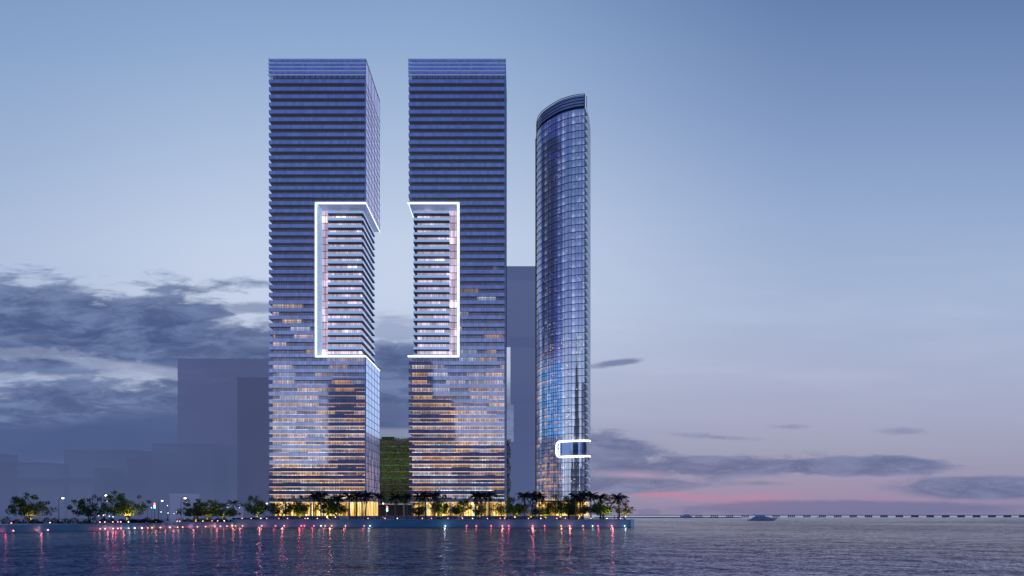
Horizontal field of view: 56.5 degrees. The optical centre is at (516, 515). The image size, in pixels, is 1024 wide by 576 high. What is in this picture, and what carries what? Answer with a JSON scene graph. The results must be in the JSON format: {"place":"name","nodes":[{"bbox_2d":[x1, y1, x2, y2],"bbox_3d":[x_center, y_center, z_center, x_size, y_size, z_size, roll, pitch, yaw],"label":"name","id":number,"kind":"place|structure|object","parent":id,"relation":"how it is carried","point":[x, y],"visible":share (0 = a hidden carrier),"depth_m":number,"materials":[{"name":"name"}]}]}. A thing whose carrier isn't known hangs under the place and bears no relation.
{"place":"outdoors","nodes":[
{"label":"outdoors","id":0,"kind":"place"},
{"bbox_2d":[0,522,234,532],"bbox_3d":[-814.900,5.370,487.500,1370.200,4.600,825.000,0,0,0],"label":"park ground","id":1,"kind":"structure","parent":0,"point":[32,528],"depth_m":347.66,"materials":[{"name":"paint"}]},
{"bbox_2d":[0,519,237,524],"bbox_3d":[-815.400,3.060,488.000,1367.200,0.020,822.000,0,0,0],"label":"park pavement","id":2,"kind":"structure","parent":0,"point":[165,520],"depth_m":548.21,"materials":[{"name":"grey concrete"}]},
{"bbox_2d":[5,492,57,522],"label":"broadleaf tree","id":3,"kind":"object","parent":2,"relation":"on","point":[23,506],"visible":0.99,"depth_m":370.67,"materials":[{"name":"green plant"}]},
{"bbox_2d":[0,516,97,523],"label":"hedge","id":4,"kind":"object","parent":2,"relation":"on","point":[52,521],"visible":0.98,"depth_m":340.72,"materials":[{"name":"green plant"}]},
{"bbox_2d":[67,494,112,522],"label":"broadleaf tree","id":5,"kind":"object","parent":2,"relation":"on","point":[85,510],"visible":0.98,"depth_m":380.10,"materials":[{"name":"green plant"}]},
{"bbox_2d":[101,491,150,521],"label":"broadleaf tree","id":6,"kind":"object","parent":2,"relation":"on","point":[122,506],"visible":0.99,"depth_m":382.44,"materials":[{"name":"green plant"}]},
{"bbox_2d":[98,517,161,522],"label":"hedge","id":7,"kind":"object","parent":2,"relation":"on","point":[133,521],"visible":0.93,"depth_m":372.54,"materials":[{"name":"green plant"}]},
{"bbox_2d":[175,498,208,521],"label":"broadleaf tree","id":8,"kind":"object","parent":2,"relation":"on","point":[195,511],"visible":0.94,"depth_m":441.44,"materials":[{"name":"green plant"}]},
{"bbox_2d":[182,516,212,521],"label":"hedge","id":9,"kind":"object","parent":2,"relation":"on","point":[198,520],"visible":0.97,"depth_m":428.49,"materials":[{"name":"green plant"}]},
{"bbox_2d":[189,499,219,519],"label":"broadleaf tree","id":10,"kind":"object","parent":2,"relation":"on","point":[209,513],"visible":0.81,"depth_m":444.02,"materials":[{"name":"green plant"}]},
{"bbox_2d":[212,518,231,521],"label":"hedge","id":11,"kind":"object","parent":2,"relation":"on","point":[220,519],"visible":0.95,"depth_m":436.54,"materials":[{"name":"green plant"}]},
{"bbox_2d":[208,499,240,517],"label":"broadleaf tree","id":12,"kind":"object","parent":2,"relation":"on","point":[230,512],"visible":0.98,"depth_m":442.75,"materials":[{"name":"green plant"}]},
{"bbox_2d":[225,500,239,517],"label":"palm tree","id":13,"kind":"object","parent":2,"relation":"on","point":[234,503],"visible":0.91,"depth_m":464.95,"materials":[{"name":"green plant"}]},
{"bbox_2d":[268,58,379,515],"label":"residential tower","id":14,"kind":"structure","parent":0,"point":[324,164],"depth_m":501.75,"materials":[{"name":"blue glass"}]},
{"bbox_2d":[332,516,350,518],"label":"staircase","id":15,"kind":"structure","parent":0,"point":[342,517],"depth_m":476.64,"materials":[{"name":"grey concrete"}]},
{"bbox_2d":[229,520,630,526],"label":"quay","id":16,"kind":"structure","parent":0,"point":[432,523],"depth_m":440.00,"materials":[{"name":"paint"}]},
{"bbox_2d":[546,494,577,518],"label":"broadleaf tree","id":17,"kind":"object","parent":16,"relation":"on","point":[557,508],"visible":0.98,"depth_m":457.21,"materials":[{"name":"green plant"}]},
{"bbox_2d":[569,499,589,518],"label":"broadleaf tree","id":18,"kind":"object","parent":16,"relation":"on","point":[585,510],"visible":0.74,"depth_m":459.89,"materials":[{"name":"green plant"}]},
{"bbox_2d":[239,518,627,519],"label":"promenade pavement","id":19,"kind":"structure","parent":0,"point":[439,519],"depth_m":454.17,"materials":[{"name":"grey concrete"}]},
{"bbox_2d":[232,517,267,519],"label":"hedge","id":20,"kind":"object","parent":19,"relation":"on","point":[238,518],"visible":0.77,"depth_m":458.41,"materials":[{"name":"green plant"}]},
{"bbox_2d":[240,495,268,517],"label":"broadleaf tree","id":21,"kind":"object","parent":19,"relation":"on","point":[259,509],"visible":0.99,"depth_m":463.53,"materials":[{"name":"green plant"}]},
{"bbox_2d":[265,497,294,518],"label":"broadleaf tree","id":22,"kind":"object","parent":19,"relation":"on","point":[273,506],"visible":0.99,"depth_m":466.31,"materials":[{"name":"green plant"}]},
{"bbox_2d":[289,495,311,518],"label":"broadleaf tree","id":23,"kind":"object","parent":19,"relation":"on","point":[302,509],"visible":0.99,"depth_m":465.34,"materials":[{"name":"green plant"}]},
{"bbox_2d":[308,492,321,519],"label":"palm tree","id":24,"kind":"object","parent":19,"relation":"on","point":[312,497],"visible":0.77,"depth_m":452.11,"materials":[{"name":"green plant"}]},
{"bbox_2d":[312,491,328,519],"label":"palm tree","id":25,"kind":"object","parent":19,"relation":"on","point":[319,496],"visible":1,"depth_m":448.08,"materials":[{"name":"green plant"}]},
{"bbox_2d":[312,494,348,518],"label":"broadleaf tree","id":26,"kind":"object","parent":19,"relation":"on","point":[324,506],"visible":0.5,"depth_m":461.99,"materials":[{"name":"green plant"}]},
{"bbox_2d":[326,494,346,518],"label":"broadleaf tree","id":27,"kind":"object","parent":19,"relation":"on","point":[329,502],"visible":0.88,"depth_m":458.79,"materials":[{"name":"green plant"}]},
{"bbox_2d":[331,493,344,519],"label":"palm tree","id":28,"kind":"object","parent":19,"relation":"on","point":[338,499],"visible":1,"depth_m":447.76,"materials":[{"name":"green plant"}]},
{"bbox_2d":[342,492,355,519],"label":"palm tree","id":29,"kind":"object","parent":19,"relation":"on","point":[348,496],"visible":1,"depth_m":454.02,"materials":[{"name":"green plant"}]},
{"bbox_2d":[350,491,363,519],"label":"palm tree","id":30,"kind":"object","parent":19,"relation":"on","point":[355,494],"visible":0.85,"depth_m":454.03,"materials":[{"name":"green plant"}]},
{"bbox_2d":[357,490,373,519],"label":"palm tree","id":31,"kind":"object","parent":19,"relation":"on","point":[366,496],"visible":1,"depth_m":450.53,"materials":[{"name":"green plant"}]},
{"bbox_2d":[371,492,386,518],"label":"palm tree","id":32,"kind":"object","parent":19,"relation":"on","point":[378,496],"visible":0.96,"depth_m":456.60,"materials":[{"name":"green plant"}]},
{"bbox_2d":[378,437,413,515],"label":"planted building","id":33,"kind":"structure","parent":19,"relation":"on","point":[395,465],"depth_m":600.34,"materials":[{"name":"plant"}]},
{"bbox_2d":[388,492,404,519],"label":"palm tree","id":34,"kind":"object","parent":19,"relation":"on","point":[394,496],"visible":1,"depth_m":447.66,"materials":[{"name":"green plant"}]},
{"bbox_2d":[398,491,414,519],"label":"palm tree","id":35,"kind":"object","parent":19,"relation":"on","point":[406,496],"visible":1,"depth_m":449.31,"materials":[{"name":"green plant"}]},
{"bbox_2d":[408,502,426,518],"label":"broadleaf tree","id":36,"kind":"object","parent":19,"relation":"on","point":[420,510],"visible":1,"depth_m":455.28,"materials":[{"name":"green plant"}]},
{"bbox_2d":[412,492,424,506],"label":"palm tree","id":37,"kind":"object","parent":19,"relation":"on","point":[416,496],"visible":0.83,"depth_m":459.94,"materials":[{"name":"green plant"}]},
{"bbox_2d":[265,516,581,518],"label":"terrace","id":38,"kind":"structure","parent":19,"relation":"on","point":[398,517],"depth_m":478.00,"materials":[{"name":"concrete"}]},
{"bbox_2d":[418,491,431,518],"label":"palm tree","id":39,"kind":"object","parent":19,"relation":"on","point":[424,496],"visible":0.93,"depth_m":457.40,"materials":[{"name":"green plant"}]},
{"bbox_2d":[428,490,442,519],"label":"palm tree","id":40,"kind":"object","parent":19,"relation":"on","point":[434,495],"visible":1,"depth_m":447.94,"materials":[{"name":"green plant"}]},
{"bbox_2d":[426,494,450,518],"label":"broadleaf tree","id":41,"kind":"object","parent":19,"relation":"on","point":[438,510],"visible":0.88,"depth_m":458.52,"materials":[{"name":"green plant"}]},
{"bbox_2d":[447,497,473,518],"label":"broadleaf tree","id":42,"kind":"object","parent":19,"relation":"on","point":[455,510],"visible":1,"depth_m":456.79,"materials":[{"name":"green plant"}]},
{"bbox_2d":[468,491,482,518],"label":"palm tree","id":43,"kind":"object","parent":19,"relation":"on","point":[472,493],"visible":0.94,"depth_m":457.90,"materials":[{"name":"green plant"}]},
{"bbox_2d":[469,501,486,518],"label":"broadleaf tree","id":44,"kind":"object","parent":19,"relation":"on","point":[478,510],"visible":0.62,"depth_m":467.23,"materials":[{"name":"green plant"}]},
{"bbox_2d":[473,491,489,518],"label":"palm tree","id":45,"kind":"object","parent":19,"relation":"on","point":[482,495],"visible":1,"depth_m":456.86,"materials":[{"name":"green plant"}]},
{"bbox_2d":[481,490,497,518],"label":"palm tree","id":46,"kind":"object","parent":19,"relation":"on","point":[490,498],"visible":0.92,"depth_m":460.41,"materials":[{"name":"green plant"}]},
{"bbox_2d":[490,498,518,518],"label":"broadleaf tree","id":47,"kind":"object","parent":19,"relation":"on","point":[502,509],"visible":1,"depth_m":463.63,"materials":[{"name":"green plant"}]},
{"bbox_2d":[505,496,526,518],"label":"broadleaf tree","id":48,"kind":"object","parent":19,"relation":"on","point":[516,512],"visible":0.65,"depth_m":466.08,"materials":[{"name":"green plant"}]},
{"bbox_2d":[516,491,532,518],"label":"palm tree","id":49,"kind":"object","parent":19,"relation":"on","point":[524,496],"visible":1,"depth_m":456.48,"materials":[{"name":"green plant"}]},
{"bbox_2d":[517,502,538,518],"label":"broadleaf tree","id":50,"kind":"object","parent":19,"relation":"on","point":[534,512],"visible":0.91,"depth_m":461.43,"materials":[{"name":"green plant"}]},
{"bbox_2d":[527,491,538,518],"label":"palm tree","id":51,"kind":"object","parent":19,"relation":"on","point":[532,501],"visible":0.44,"depth_m":459.14,"materials":[{"name":"green plant"}]},
{"bbox_2d":[531,491,547,519],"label":"palm tree","id":52,"kind":"object","parent":19,"relation":"on","point":[539,496],"visible":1,"depth_m":448.56,"materials":[{"name":"green plant"}]},
{"bbox_2d":[535,502,552,518],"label":"broadleaf tree","id":53,"kind":"object","parent":19,"relation":"on","point":[545,511],"visible":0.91,"depth_m":457.75,"materials":[{"name":"green plant"}]},
{"bbox_2d":[543,517,574,518],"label":"seat wall","id":54,"kind":"structure","parent":19,"relation":"on","point":[558,517],"depth_m":476.50,"materials":[{"name":"grey concrete"}]},
{"bbox_2d":[561,497,580,518],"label":"broadleaf tree","id":55,"kind":"object","parent":19,"relation":"on","point":[571,511],"visible":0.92,"depth_m":458.41,"materials":[{"name":"green plant"}]},
{"bbox_2d":[568,492,582,519],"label":"palm tree","id":56,"kind":"object","parent":19,"relation":"on","point":[577,497],"visible":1,"depth_m":449.30,"materials":[{"name":"green plant"}]},
{"bbox_2d":[574,491,590,518],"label":"palm tree","id":57,"kind":"object","parent":19,"relation":"on","point":[583,493],"visible":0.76,"depth_m":457.79,"materials":[{"name":"green plant"}]},
{"bbox_2d":[584,490,597,518],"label":"palm tree","id":58,"kind":"object","parent":19,"relation":"on","point":[591,495],"visible":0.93,"depth_m":460.97,"materials":[{"name":"green plant"}]},
{"bbox_2d":[591,493,609,518],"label":"palm tree","id":59,"kind":"object","parent":19,"relation":"on","point":[601,498],"visible":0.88,"depth_m":460.71,"materials":[{"name":"green plant"}]},
{"bbox_2d":[586,495,615,518],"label":"broadleaf tree","id":60,"kind":"object","parent":19,"relation":"on","point":[603,510],"visible":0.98,"depth_m":457.87,"materials":[{"name":"green plant"}]},
{"bbox_2d":[609,493,629,518],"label":"palm tree","id":61,"kind":"object","parent":19,"relation":"on","point":[618,497],"visible":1,"depth_m":454.54,"materials":[{"name":"green plant"}]},
{"bbox_2d":[612,500,635,519],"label":"broadleaf tree","id":62,"kind":"object","parent":19,"relation":"on","point":[619,510],"visible":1,"depth_m":446.61,"materials":[{"name":"green plant"}]},
{"bbox_2d":[408,58,506,515],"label":"residential tower","id":63,"kind":"structure","parent":0,"point":[457,202],"depth_m":501.60,"materials":[{"name":"blue glass"}]},
{"bbox_2d":[506,439,510,499],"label":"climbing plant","id":64,"kind":"object","parent":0,"point":[508,468],"visible":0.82,"depth_m":511.72,"materials":[{"name":"green plant"}]},
{"bbox_2d":[0,515,1023,575],"bbox_3d":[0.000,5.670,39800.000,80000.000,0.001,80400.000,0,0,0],"label":"sea water","id":65,"kind":"structure","parent":0,"point":[884,546],"depth_m":157.46,"materials":[{"name":"blue liquid"}]},
{"bbox_2d":[0,453,63,477],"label":"apartment block","id":66,"kind":"structure","parent":65,"relation":"on","point":[11,466],"depth_m":860.00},
{"bbox_2d":[0,478,131,518],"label":"apartment block","id":67,"kind":"structure","parent":65,"relation":"on","point":[52,490],"depth_m":790.00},
{"bbox_2d":[63,450,151,477],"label":"apartment block","id":68,"kind":"structure","parent":65,"relation":"on","point":[80,463],"depth_m":820.00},
{"bbox_2d":[93,468,126,518],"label":"apartment block","id":69,"kind":"structure","parent":65,"relation":"on","point":[104,481],"depth_m":780.00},
{"bbox_2d":[127,458,151,518],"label":"apartment block","id":70,"kind":"structure","parent":65,"relation":"on","point":[139,471],"depth_m":800.00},
{"bbox_2d":[151,443,236,518],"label":"apartment block","id":71,"kind":"structure","parent":65,"relation":"on","point":[193,472],"depth_m":720.00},
{"bbox_2d":[177,359,272,445],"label":"office slab","id":72,"kind":"structure","parent":65,"relation":"on","point":[207,400],"depth_m":760.00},
{"bbox_2d":[237,377,274,517],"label":"office slab","id":73,"kind":"structure","parent":65,"relation":"on","point":[253,436],"depth_m":700.00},
{"bbox_2d":[747,514,776,520],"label":"motor yacht","id":74,"kind":"object","parent":65,"relation":"on","point":[760,518],"visible":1,"depth_m":1006.80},
{"bbox_2d":[597,515,1023,516],"bbox_3d":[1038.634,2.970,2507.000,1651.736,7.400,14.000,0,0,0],"label":"causeway bridge","id":75,"kind":"structure","parent":65,"relation":"on","point":[833,515],"depth_m":2500.00,"materials":[{"name":"concrete"}]},
{"bbox_2d":[0,0,1023,514],"label":"sky","id":76,"kind":"structure","parent":0,"point":[807,218],"materials":[{"name":"blue"}]},
{"bbox_2d":[507,266,534,515],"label":"stacked tower","id":77,"kind":"structure","parent":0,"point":[521,313],"depth_m":700.00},
{"bbox_2d":[535,94,590,515],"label":"curved tower","id":78,"kind":"structure","parent":0,"point":[562,292],"depth_m":506.44,"materials":[{"name":"blue glass"}]},
{"bbox_2d":[594,517,740,517],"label":"shore","id":79,"kind":"structure","parent":0,"point":[670,517],"depth_m":1963.44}
]}

